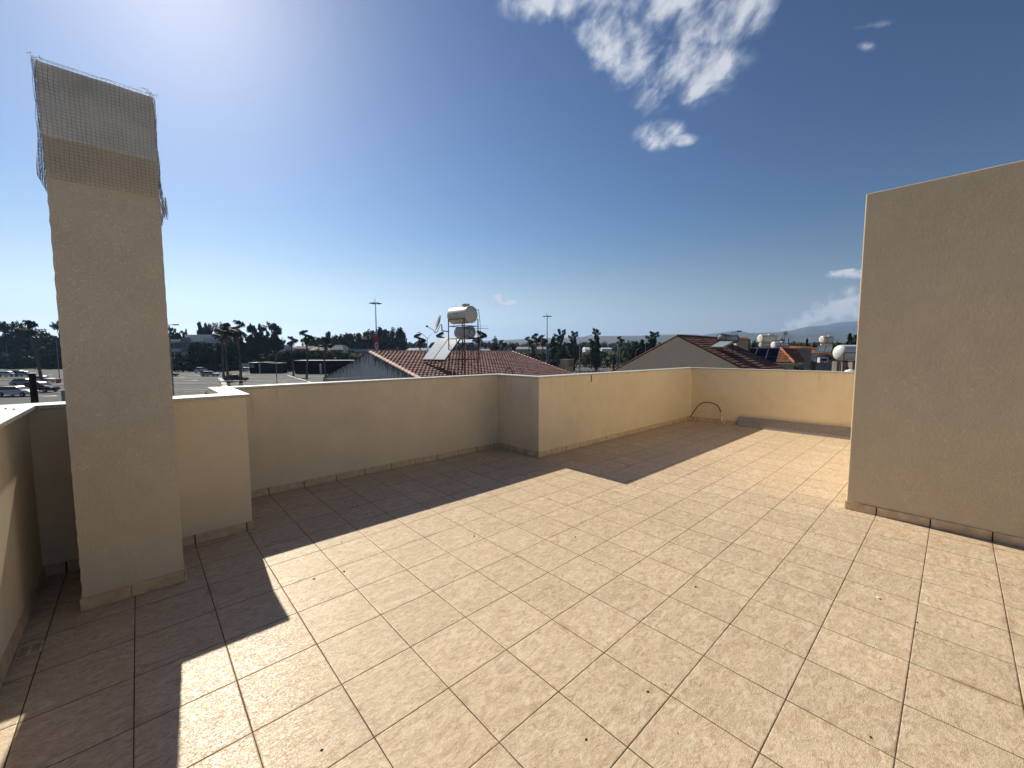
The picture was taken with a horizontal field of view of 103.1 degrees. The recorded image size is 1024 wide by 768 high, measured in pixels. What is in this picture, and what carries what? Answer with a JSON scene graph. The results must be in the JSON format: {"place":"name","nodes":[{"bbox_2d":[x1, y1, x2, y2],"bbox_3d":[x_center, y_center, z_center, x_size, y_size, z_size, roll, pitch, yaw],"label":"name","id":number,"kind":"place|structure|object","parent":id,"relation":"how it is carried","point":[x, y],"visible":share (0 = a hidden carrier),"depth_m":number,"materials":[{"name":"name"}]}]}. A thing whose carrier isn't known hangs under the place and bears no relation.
{"place":"outdoors","nodes":[
{"label":"outdoors","id":0,"kind":"place"},
{"bbox_2d":[173,370,294,371],"bbox_3d":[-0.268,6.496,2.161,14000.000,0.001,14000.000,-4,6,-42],"label":"ground","id":1,"kind":"structure","parent":0,"point":[225,371],"depth_m":142.67,"materials":[{"name":"soil"}]},
{"bbox_2d":[0,321,31,345],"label":"eucalyptus","id":2,"kind":"object","parent":1,"relation":"on","point":[17,325],"visible":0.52,"depth_m":206.41,"materials":[{"name":"green plant"}]},
{"bbox_2d":[20,327,50,351],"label":"tree","id":3,"kind":"object","parent":1,"relation":"on","point":[43,337],"visible":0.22,"depth_m":213.07,"materials":[{"name":"green plant"}]},
{"bbox_2d":[168,326,180,339],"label":"tree","id":4,"kind":"object","parent":1,"relation":"on","point":[173,336],"visible":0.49,"depth_m":198.14,"materials":[{"name":"green plant"}]},
{"bbox_2d":[0,335,364,370],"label":"undergrowth","id":5,"kind":"object","parent":1,"relation":"on","point":[49,361],"visible":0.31,"depth_m":164.58,"materials":[{"name":"green plant"}]},
{"bbox_2d":[172,361,195,371],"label":"bush","id":6,"kind":"object","parent":1,"relation":"on","point":[181,365],"visible":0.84,"depth_m":141.14,"materials":[{"name":"green plant"}]},
{"bbox_2d":[189,342,205,366],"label":"tree","id":7,"kind":"object","parent":1,"relation":"on","point":[196,349],"visible":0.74,"depth_m":147.97,"materials":[{"name":"green plant"}]},
{"bbox_2d":[169,332,241,357],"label":"apartment building","id":8,"kind":"structure","parent":1,"relation":"on","point":[179,347],"depth_m":176.09,"materials":[{"name":"grey concrete"}]},
{"bbox_2d":[207,322,217,334],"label":"tree","id":9,"kind":"object","parent":1,"relation":"on","point":[210,331],"visible":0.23,"depth_m":201.66,"materials":[{"name":"green plant"}]},
{"bbox_2d":[200,342,231,370],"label":"tree","id":10,"kind":"object","parent":1,"relation":"on","point":[210,356],"visible":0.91,"depth_m":146.69,"materials":[{"name":"green plant"}]},
{"bbox_2d":[215,337,243,356],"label":"tree","id":11,"kind":"object","parent":1,"relation":"on","point":[232,347],"visible":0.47,"depth_m":157.52,"materials":[{"name":"green plant"}]},
{"bbox_2d":[233,334,254,356],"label":"tree","id":12,"kind":"object","parent":1,"relation":"on","point":[249,337],"visible":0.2,"depth_m":163.72,"materials":[{"name":"green plant"}]},
{"bbox_2d":[246,323,258,343],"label":"eucalyptus","id":13,"kind":"object","parent":1,"relation":"on","point":[251,329],"visible":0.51,"depth_m":174.68,"materials":[{"name":"green plant"}]},
{"bbox_2d":[241,337,271,359],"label":"tree","id":14,"kind":"object","parent":1,"relation":"on","point":[255,351],"visible":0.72,"depth_m":157.84,"materials":[{"name":"green plant"}]},
{"bbox_2d":[257,324,269,338],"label":"eucalyptus","id":15,"kind":"object","parent":1,"relation":"on","point":[263,328],"visible":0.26,"depth_m":178.03,"materials":[{"name":"green plant"}]},
{"bbox_2d":[264,337,278,354],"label":"tree","id":16,"kind":"object","parent":1,"relation":"on","point":[271,343],"visible":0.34,"depth_m":171.32,"materials":[{"name":"green plant"}]},
{"bbox_2d":[259,350,289,362],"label":"tree","id":17,"kind":"object","parent":1,"relation":"on","point":[269,355],"visible":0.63,"depth_m":146.91,"materials":[{"name":"green plant"}]},
{"bbox_2d":[265,321,285,348],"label":"eucalyptus","id":18,"kind":"object","parent":1,"relation":"on","point":[278,341],"visible":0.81,"depth_m":175.15,"materials":[{"name":"green plant"}]},
{"bbox_2d":[278,350,312,367],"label":"tree","id":19,"kind":"object","parent":1,"relation":"on","point":[295,353],"visible":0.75,"depth_m":146.92,"materials":[{"name":"green plant"}]},
{"bbox_2d":[294,348,325,359],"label":"tree","id":20,"kind":"object","parent":1,"relation":"on","point":[312,353],"visible":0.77,"depth_m":148.21,"materials":[{"name":"green plant"}]},
{"bbox_2d":[0,362,623,404],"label":"car park","id":21,"kind":"structure","parent":1,"relation":"on","point":[185,379],"depth_m":96.58,"materials":[{"name":"grey asphalt"}]},
{"bbox_2d":[0,321,23,352],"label":"eucalyptus","id":22,"kind":"object","parent":21,"relation":"on","point":[7,332],"visible":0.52,"depth_m":202.84,"materials":[{"name":"green plant"}]},
{"bbox_2d":[0,336,35,353],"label":"tree","id":23,"kind":"object","parent":21,"relation":"on","point":[5,349],"visible":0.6,"depth_m":198.22,"materials":[{"name":"green plant"}]},
{"bbox_2d":[0,386,39,396],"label":"parked car","id":24,"kind":"object","parent":21,"relation":"on","point":[17,389],"visible":0.66,"depth_m":61.51,"materials":[{"name":"white paint"}]},
{"bbox_2d":[8,379,42,385],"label":"parked car","id":25,"kind":"object","parent":21,"relation":"on","point":[15,382],"visible":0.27,"depth_m":79.46,"materials":[{"name":"silver metal"}]},
{"bbox_2d":[15,320,43,381],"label":"palm tree","id":26,"kind":"object","parent":21,"relation":"on","point":[29,331],"visible":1,"depth_m":87.72,"materials":[{"name":"green plant"}]},
{"bbox_2d":[28,373,38,402],"bbox_3d":[-25.942,2.178,22.235,0.341,5.532,0.336,0,4,0],"label":"wooden post","id":27,"kind":"object","parent":21,"relation":"on","point":[34,398],"visible":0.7,"depth_m":22.00,"materials":[{"name":"brown wood"}]},
{"bbox_2d":[22,382,59,391],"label":"parked car","id":28,"kind":"object","parent":21,"relation":"on","point":[44,384],"visible":0.47,"depth_m":68.17,"materials":[{"name":"black paint"}]},
{"bbox_2d":[26,339,60,354],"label":"tree","id":29,"kind":"object","parent":21,"relation":"on","point":[49,348],"visible":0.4,"depth_m":202.06,"materials":[{"name":"green plant"}]},
{"bbox_2d":[47,320,60,351],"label":"eucalyptus","id":30,"kind":"object","parent":21,"relation":"on","point":[55,326],"visible":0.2,"depth_m":186.39,"materials":[{"name":"green plant"}]},
{"bbox_2d":[168,324,178,395],"bbox_3d":[-37.623,-1.701,45.002,2.060,9.736,0.280,0,4,0],"label":"street lamp","id":31,"kind":"object","parent":21,"relation":"on","point":[171,360],"visible":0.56,"depth_m":44.90,"materials":[{"name":"grey metal"}]},
{"bbox_2d":[200,371,219,376],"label":"parked car","id":32,"kind":"object","parent":21,"relation":"on","point":[208,373],"visible":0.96,"depth_m":112.55,"materials":[{"name":"silver metal"}]},
{"bbox_2d":[211,329,226,378],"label":"palm tree","id":33,"kind":"object","parent":21,"relation":"on","point":[218,335],"visible":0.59,"depth_m":101.01,"materials":[{"name":"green plant"}]},
{"bbox_2d":[214,322,234,384],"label":"palm tree","id":34,"kind":"object","parent":21,"relation":"on","point":[226,335],"visible":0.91,"depth_m":81.38,"materials":[{"name":"green plant"}]},
{"bbox_2d":[226,320,244,384],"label":"palm tree","id":35,"kind":"object","parent":21,"relation":"on","point":[236,331],"visible":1,"depth_m":81.36,"materials":[{"name":"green plant"}]},
{"bbox_2d":[223,374,248,380],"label":"parked car","id":36,"kind":"object","parent":21,"relation":"on","point":[234,377],"visible":0.62,"depth_m":93.54,"materials":[{"name":"black paint"}]},
{"bbox_2d":[248,362,260,372],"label":"kiosk","id":37,"kind":"object","parent":21,"relation":"on","point":[254,367],"visible":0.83,"depth_m":129.98,"materials":[{"name":"grey metal"}]},
{"bbox_2d":[257,362,286,372],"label":"container","id":38,"kind":"object","parent":21,"relation":"on","point":[267,367],"visible":0.9,"depth_m":130.03,"materials":[{"name":"metal"}]},
{"bbox_2d":[287,336,298,375],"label":"palm tree","id":39,"kind":"object","parent":21,"relation":"on","point":[292,342],"visible":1,"depth_m":113.24,"materials":[{"name":"green plant"}]},
{"bbox_2d":[299,330,313,380],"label":"palm tree","id":40,"kind":"object","parent":21,"relation":"on","point":[305,339],"visible":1,"depth_m":94.18,"materials":[{"name":"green plant"}]},
{"bbox_2d":[293,360,353,373],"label":"shed","id":41,"kind":"structure","parent":21,"relation":"on","point":[315,366],"depth_m":126.93,"materials":[{"name":"grey metal"}]},
{"bbox_2d":[317,337,331,375],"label":"palm tree","id":42,"kind":"object","parent":21,"relation":"on","point":[325,344],"visible":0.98,"depth_m":86.82,"materials":[{"name":"green plant"}]},
{"bbox_2d":[374,336,380,349],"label":"banner sign","id":43,"kind":"object","parent":21,"relation":"on","point":[377,342],"visible":0.73,"depth_m":99.45,"materials":[{"name":"fabric"}]},
{"bbox_2d":[413,333,425,349],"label":"palm tree","id":44,"kind":"object","parent":21,"relation":"on","point":[419,342],"visible":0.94,"depth_m":99.18,"materials":[{"name":"green plant"}]},
{"bbox_2d":[323,350,573,381],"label":"house","id":45,"kind":"structure","parent":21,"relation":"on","point":[375,364],"depth_m":29.21,"materials":[{"name":"red tile"}]},
{"bbox_2d":[422,338,460,364],"bbox_3d":[-4.758,-2.039,27.642,2.450,2.229,1.447,4,6,42],"label":"solar collector","id":46,"kind":"object","parent":45,"relation":"on","point":[439,351],"visible":0.84,"depth_m":27.45,"materials":[{"name":"glass"}]},
{"bbox_2d":[448,308,480,374],"bbox_3d":[-3.277,-2.621,26.836,1.881,4.602,1.638,4,6,42],"label":"tank stand","id":47,"kind":"object","parent":45,"relation":"on","point":[464,338],"visible":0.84,"depth_m":26.70,"materials":[{"name":"grey metal"}]},
{"bbox_2d":[426,313,447,332],"bbox_3d":[-4.986,-4.032,26.838,1.237,1.265,1.070,4,6,42],"label":"satellite dish","id":48,"kind":"object","parent":47,"relation":"attached to","point":[437,323],"visible":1,"depth_m":26.98,"materials":[{"name":"paint"}]},
{"bbox_2d":[447,304,477,323],"bbox_3d":[-3.274,-4.600,26.742,1.950,1.270,1.115,4,6,42],"label":"water tank","id":49,"kind":"object","parent":47,"relation":"on","point":[468,313],"visible":0.98,"depth_m":26.25,"materials":[{"name":"metal"}]},
{"bbox_2d":[454,326,475,337],"bbox_3d":[-3.077,-3.377,26.664,1.492,0.807,0.800,4,6,42],"label":"boiler","id":50,"kind":"object","parent":47,"relation":"on","point":[459,332],"visible":0.98,"depth_m":26.29,"materials":[{"name":"metal"}]},
{"bbox_2d":[559,359,574,372],"bbox_3d":[4.924,0.776,36.672,1.000,6.014,1.000,4,6,42],"label":"chimney","id":51,"kind":"object","parent":45,"relation":"on","point":[566,364],"visible":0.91,"depth_m":36.16,"materials":[{"name":"beige paint"}]},
{"bbox_2d":[472,331,486,350],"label":"palm tree","id":52,"kind":"object","parent":21,"relation":"on","point":[484,335],"visible":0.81,"depth_m":84.22,"materials":[{"name":"green plant"}]},
{"bbox_2d":[531,333,541,359],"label":"palm tree","id":53,"kind":"object","parent":21,"relation":"on","point":[534,336],"visible":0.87,"depth_m":124.24,"materials":[{"name":"green plant"}]},
{"bbox_2d":[538,335,547,361],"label":"palm tree","id":54,"kind":"object","parent":21,"relation":"on","point":[543,341],"visible":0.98,"depth_m":119.12,"materials":[{"name":"green plant"}]},
{"bbox_2d":[552,347,567,364],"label":"tree","id":55,"kind":"object","parent":21,"relation":"on","point":[560,353],"visible":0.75,"depth_m":146.76,"materials":[{"name":"green plant"}]},
{"bbox_2d":[552,329,569,359],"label":"conifer","id":56,"kind":"object","parent":21,"relation":"on","point":[560,338],"visible":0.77,"depth_m":148.85,"materials":[{"name":"green plant"}]},
{"bbox_2d":[566,331,580,360],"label":"conifer","id":57,"kind":"object","parent":21,"relation":"on","point":[573,335],"visible":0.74,"depth_m":148.89,"materials":[{"name":"green plant"}]},
{"bbox_2d":[580,352,602,366],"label":"bush","id":58,"kind":"object","parent":21,"relation":"on","point":[584,362],"visible":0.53,"depth_m":176.78,"materials":[{"name":"green plant"}]},
{"bbox_2d":[587,328,601,362],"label":"conifer","id":59,"kind":"object","parent":21,"relation":"on","point":[592,346],"visible":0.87,"depth_m":139.13,"materials":[{"name":"green plant"}]},
{"bbox_2d":[601,351,624,366],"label":"bush","id":60,"kind":"object","parent":21,"relation":"on","point":[617,358],"visible":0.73,"depth_m":176.63,"materials":[{"name":"green plant"}]},
{"bbox_2d":[621,341,638,361],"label":"tree","id":61,"kind":"object","parent":21,"relation":"on","point":[625,355],"visible":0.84,"depth_m":158.38,"materials":[{"name":"green plant"}]},
{"bbox_2d":[629,339,648,359],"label":"tree","id":62,"kind":"object","parent":21,"relation":"on","point":[641,345],"visible":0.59,"depth_m":156.87,"materials":[{"name":"green plant"}]},
{"bbox_2d":[645,331,658,351],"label":"conifer","id":63,"kind":"object","parent":21,"relation":"on","point":[653,342],"visible":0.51,"depth_m":148.96,"materials":[{"name":"green plant"}]},
{"bbox_2d":[320,350,351,359],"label":"tree","id":64,"kind":"object","parent":1,"relation":"on","point":[339,355],"visible":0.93,"depth_m":148.90,"materials":[{"name":"green plant"}]},
{"bbox_2d":[329,345,349,352],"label":"house","id":65,"kind":"structure","parent":1,"relation":"on","point":[341,348],"depth_m":200.20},
{"bbox_2d":[334,333,351,348],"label":"tree","id":66,"kind":"object","parent":1,"relation":"on","point":[345,339],"visible":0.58,"depth_m":247.25,"materials":[{"name":"green plant"}]},
{"bbox_2d":[349,333,362,348],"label":"tree","id":67,"kind":"object","parent":1,"relation":"on","point":[357,344],"visible":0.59,"depth_m":253.63,"materials":[{"name":"green plant"}]},
{"bbox_2d":[368,332,383,349],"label":"tree","id":68,"kind":"object","parent":1,"relation":"on","point":[371,345],"visible":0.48,"depth_m":246.39,"materials":[{"name":"green plant"}]},
{"bbox_2d":[382,330,397,349],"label":"tree","id":69,"kind":"object","parent":1,"relation":"on","point":[386,343],"visible":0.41,"depth_m":250.90,"materials":[{"name":"green plant"}]},
{"bbox_2d":[387,327,405,348],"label":"tree","id":70,"kind":"object","parent":1,"relation":"on","point":[398,337],"visible":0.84,"depth_m":236.78,"materials":[{"name":"green plant"}]},
{"bbox_2d":[548,336,556,360],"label":"conifer","id":71,"kind":"object","parent":1,"relation":"on","point":[552,350],"visible":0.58,"depth_m":150.91,"materials":[{"name":"green plant"}]},
{"bbox_2d":[592,336,600,371],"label":"conifer","id":72,"kind":"object","parent":1,"relation":"on","point":[595,364],"visible":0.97,"depth_m":138.21,"materials":[{"name":"green plant"}]},
{"bbox_2d":[406,341,845,355],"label":"distant wood","id":73,"kind":"object","parent":1,"relation":"on","point":[489,345],"visible":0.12,"depth_m":439.97,"materials":[{"name":"green plant"}]},
{"bbox_2d":[610,334,786,402],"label":"house","id":74,"kind":"structure","parent":1,"relation":"on","point":[678,351],"depth_m":18.48,"materials":[{"name":"grey paint"}]},
{"bbox_2d":[711,333,739,353],"bbox_3d":[10.261,-1.587,19.605,0.876,1.728,4.114,3,5,34],"label":"solar heater","id":75,"kind":"object","parent":74,"relation":"on","point":[724,340],"visible":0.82,"depth_m":19.81,"materials":[{"name":"metal"}]},
{"bbox_2d":[733,337,750,351],"bbox_3d":[18.673,0.083,33.620,1.100,7.845,1.180,0,4,0],"label":"chimney","id":76,"kind":"object","parent":74,"relation":"on","point":[743,343],"visible":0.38,"depth_m":32.85,"materials":[{"name":"concrete"}]},
{"bbox_2d":[750,347,805,369],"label":"house","id":77,"kind":"structure","parent":1,"relation":"on","point":[794,356],"depth_m":34.07,"materials":[{"name":"tile"}]},
{"bbox_2d":[750,348,779,362],"bbox_3d":[19.995,-2.294,32.791,3.801,1.210,1.136,0,4,0],"label":"solar array","id":78,"kind":"object","parent":77,"relation":"on","point":[770,354],"visible":0.53,"depth_m":32.96,"materials":[{"name":"glass"}]},
{"bbox_2d":[777,348,811,369],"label":"house","id":79,"kind":"structure","parent":1,"relation":"on","point":[805,353],"depth_m":42.32,"materials":[{"name":"grey paint"}]},
{"bbox_2d":[777,340,846,370],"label":"house","id":80,"kind":"structure","parent":1,"relation":"on","point":[821,366],"depth_m":43.51,"materials":[{"name":"concrete"}]},
{"bbox_2d":[811,353,828,361],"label":"flat panels","id":81,"kind":"object","parent":80,"relation":"on","point":[814,357],"visible":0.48,"depth_m":45.66,"materials":[{"name":"grey glass"}]},
{"bbox_2d":[815,346,832,351],"bbox_3d":[35.755,-4.020,46.559,1.326,0.792,3.268,4,6,44],"label":"solar collector","id":82,"kind":"object","parent":80,"relation":"on","point":[824,349],"visible":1,"depth_m":46.39,"materials":[{"name":"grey glass"}]},
{"bbox_2d":[293,346,317,351],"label":"house","id":83,"kind":"structure","parent":0,"point":[301,348],"depth_m":224.26,"materials":[{"name":"white tile"}]},
{"bbox_2d":[0,419,1023,767],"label":"terrace floor","id":84,"kind":"structure","parent":0,"point":[716,589],"depth_m":2.11,"materials":[{"name":"beige tile"}]},
{"bbox_2d":[0,406,45,687],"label":"parapet wall","id":85,"kind":"structure","parent":84,"relation":"on","point":[22,574],"depth_m":2.16,"materials":[{"name":"beige paint"}]},
{"bbox_2d":[14,640,44,659],"bbox_3d":[-2.344,1.293,1.977,0.084,0.006,0.100,-4,6,-42],"label":"floor drain","id":86,"kind":"object","parent":84,"relation":"on","point":[28,650],"visible":1,"depth_m":1.97,"materials":[{"name":"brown metal"}]},
{"bbox_2d":[27,52,186,611],"bbox_3d":[-2.454,-0.221,2.553,0.514,2.977,0.708,-4,6,-42],"label":"chimney","id":87,"kind":"object","parent":84,"relation":"on","point":[100,161],"visible":1,"depth_m":2.30,"materials":[{"name":"beige paint"}]},
{"bbox_2d":[0,387,253,576],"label":"parapet wall","id":88,"kind":"structure","parent":84,"relation":"on","point":[212,449],"depth_m":3.04,"materials":[{"name":"beige paint"}]},
{"bbox_2d":[208,374,497,497],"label":"parapet wall","id":89,"kind":"structure","parent":84,"relation":"on","point":[301,435],"depth_m":4.75,"materials":[{"name":"beige paint"}]},
{"bbox_2d":[498,367,693,456],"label":"parapet wall","id":90,"kind":"structure","parent":84,"relation":"on","point":[542,415],"depth_m":6.24,"materials":[{"name":"beige paint"}]},
{"bbox_2d":[690,402,725,423],"bbox_3d":[4.042,0.576,8.415,0.115,0.420,0.710,-4,6,-42],"label":"cable outlet","id":91,"kind":"object","parent":84,"relation":"on","point":[721,421],"visible":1,"depth_m":8.21,"materials":[{"name":"beige plastic"}]},
{"bbox_2d":[690,367,854,427],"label":"parapet wall","id":92,"kind":"structure","parent":84,"relation":"on","point":[810,397],"depth_m":7.59,"materials":[{"name":"beige paint"}]},
{"bbox_2d":[737,416,850,439],"bbox_3d":[5.431,0.809,6.915,0.105,0.183,2.920,-4,6,-42],"label":"stone plank","id":93,"kind":"object","parent":84,"relation":"on","point":[814,429],"visible":0.56,"depth_m":7.26,"materials":[{"name":"grey stone"}]},
{"bbox_2d":[0,0,1023,346],"label":"sky","id":94,"kind":"structure","parent":0,"point":[611,167],"materials":[{"name":"blue"}]},
{"bbox_2d":[516,347,530,353],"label":"building","id":95,"kind":"structure","parent":0,"point":[522,350],"depth_m":328.95,"materials":[{"name":"white metal"}]},
{"bbox_2d":[600,351,616,366],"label":"bush","id":96,"kind":"object","parent":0,"point":[605,354],"visible":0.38,"depth_m":181.16,"materials":[{"name":"green plant"}]},
{"bbox_2d":[475,331,856,345],"bbox_3d":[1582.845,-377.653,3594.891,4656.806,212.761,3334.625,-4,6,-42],"label":"hills","id":97,"kind":"structure","parent":0,"point":[812,337],"depth_m":3319.43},
{"bbox_2d":[705,321,857,334],"bbox_3d":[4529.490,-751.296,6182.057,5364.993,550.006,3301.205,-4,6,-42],"label":"mountain","id":98,"kind":"structure","parent":0,"point":[841,327],"depth_m":6015.91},
{"bbox_2d":[832,361,854,370],"bbox_3d":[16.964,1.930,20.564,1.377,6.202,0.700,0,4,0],"label":"house","id":99,"kind":"structure","parent":0,"point":[851,365],"depth_m":20.48,"materials":[{"name":"white paint"}]},
{"bbox_2d":[835,352,855,370],"bbox_3d":[14.084,0.310,16.775,1.607,3.216,0.180,-1,4,-6],"label":"tank stand","id":100,"kind":"object","parent":99,"relation":"on","point":[842,364],"visible":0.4,"depth_m":16.57,"materials":[{"name":"grey metal"}]},
{"bbox_2d":[833,345,856,360],"bbox_3d":[14.335,-1.300,16.951,1.750,0.650,0.650,-1,4,-6],"label":"water tank","id":101,"kind":"object","parent":100,"relation":"on","point":[839,351],"visible":0.52,"depth_m":16.71,"materials":[{"name":"white metal"}]},
{"bbox_2d":[845,160,1023,547],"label":"stair tower","id":102,"kind":"structure","parent":0,"point":[937,434],"depth_m":3.25,"materials":[{"name":"beige paint"}]},
{"bbox_3d":[27.429,-3.555,43.858,1.543,2.636,0.842,-1,5,-10],"label":"tank stand","id":103,"kind":"object","parent":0,"visible":0},
{"bbox_2d":[757,334,777,342],"bbox_3d":[27.470,-4.933,43.751,1.950,0.940,0.840,-1,5,-10],"label":"water tank","id":104,"kind":"object","parent":103,"relation":"on","point":[769,338],"visible":0.93,"depth_m":43.45,"materials":[{"name":"white metal"}]},
{"bbox_3d":[27.649,-2.803,41.911,1.342,2.236,0.642,-1,5,-9],"label":"tank stand","id":105,"kind":"object","parent":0,"visible":0},
{"bbox_2d":[771,341,788,347],"bbox_3d":[27.508,-4.043,41.814,1.600,0.752,0.684,-1,5,-9],"label":"water tank","id":106,"kind":"object","parent":105,"relation":"on","point":[783,344],"visible":0.91,"depth_m":41.56,"materials":[{"name":"metal"}]},
{"bbox_3d":[37.693,-4.201,48.824,1.242,1.416,0.642,-1,4,-6],"label":"tank stand","id":107,"kind":"object","parent":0,"visible":0},
{"bbox_2d":[819,336,833,342],"bbox_3d":[37.689,-5.367,48.733,1.420,0.872,0.824,-1,4,-6],"label":"water tank","id":108,"kind":"object","parent":107,"relation":"on","point":[826,339],"visible":1,"depth_m":48.45,"materials":[{"name":"metal"}]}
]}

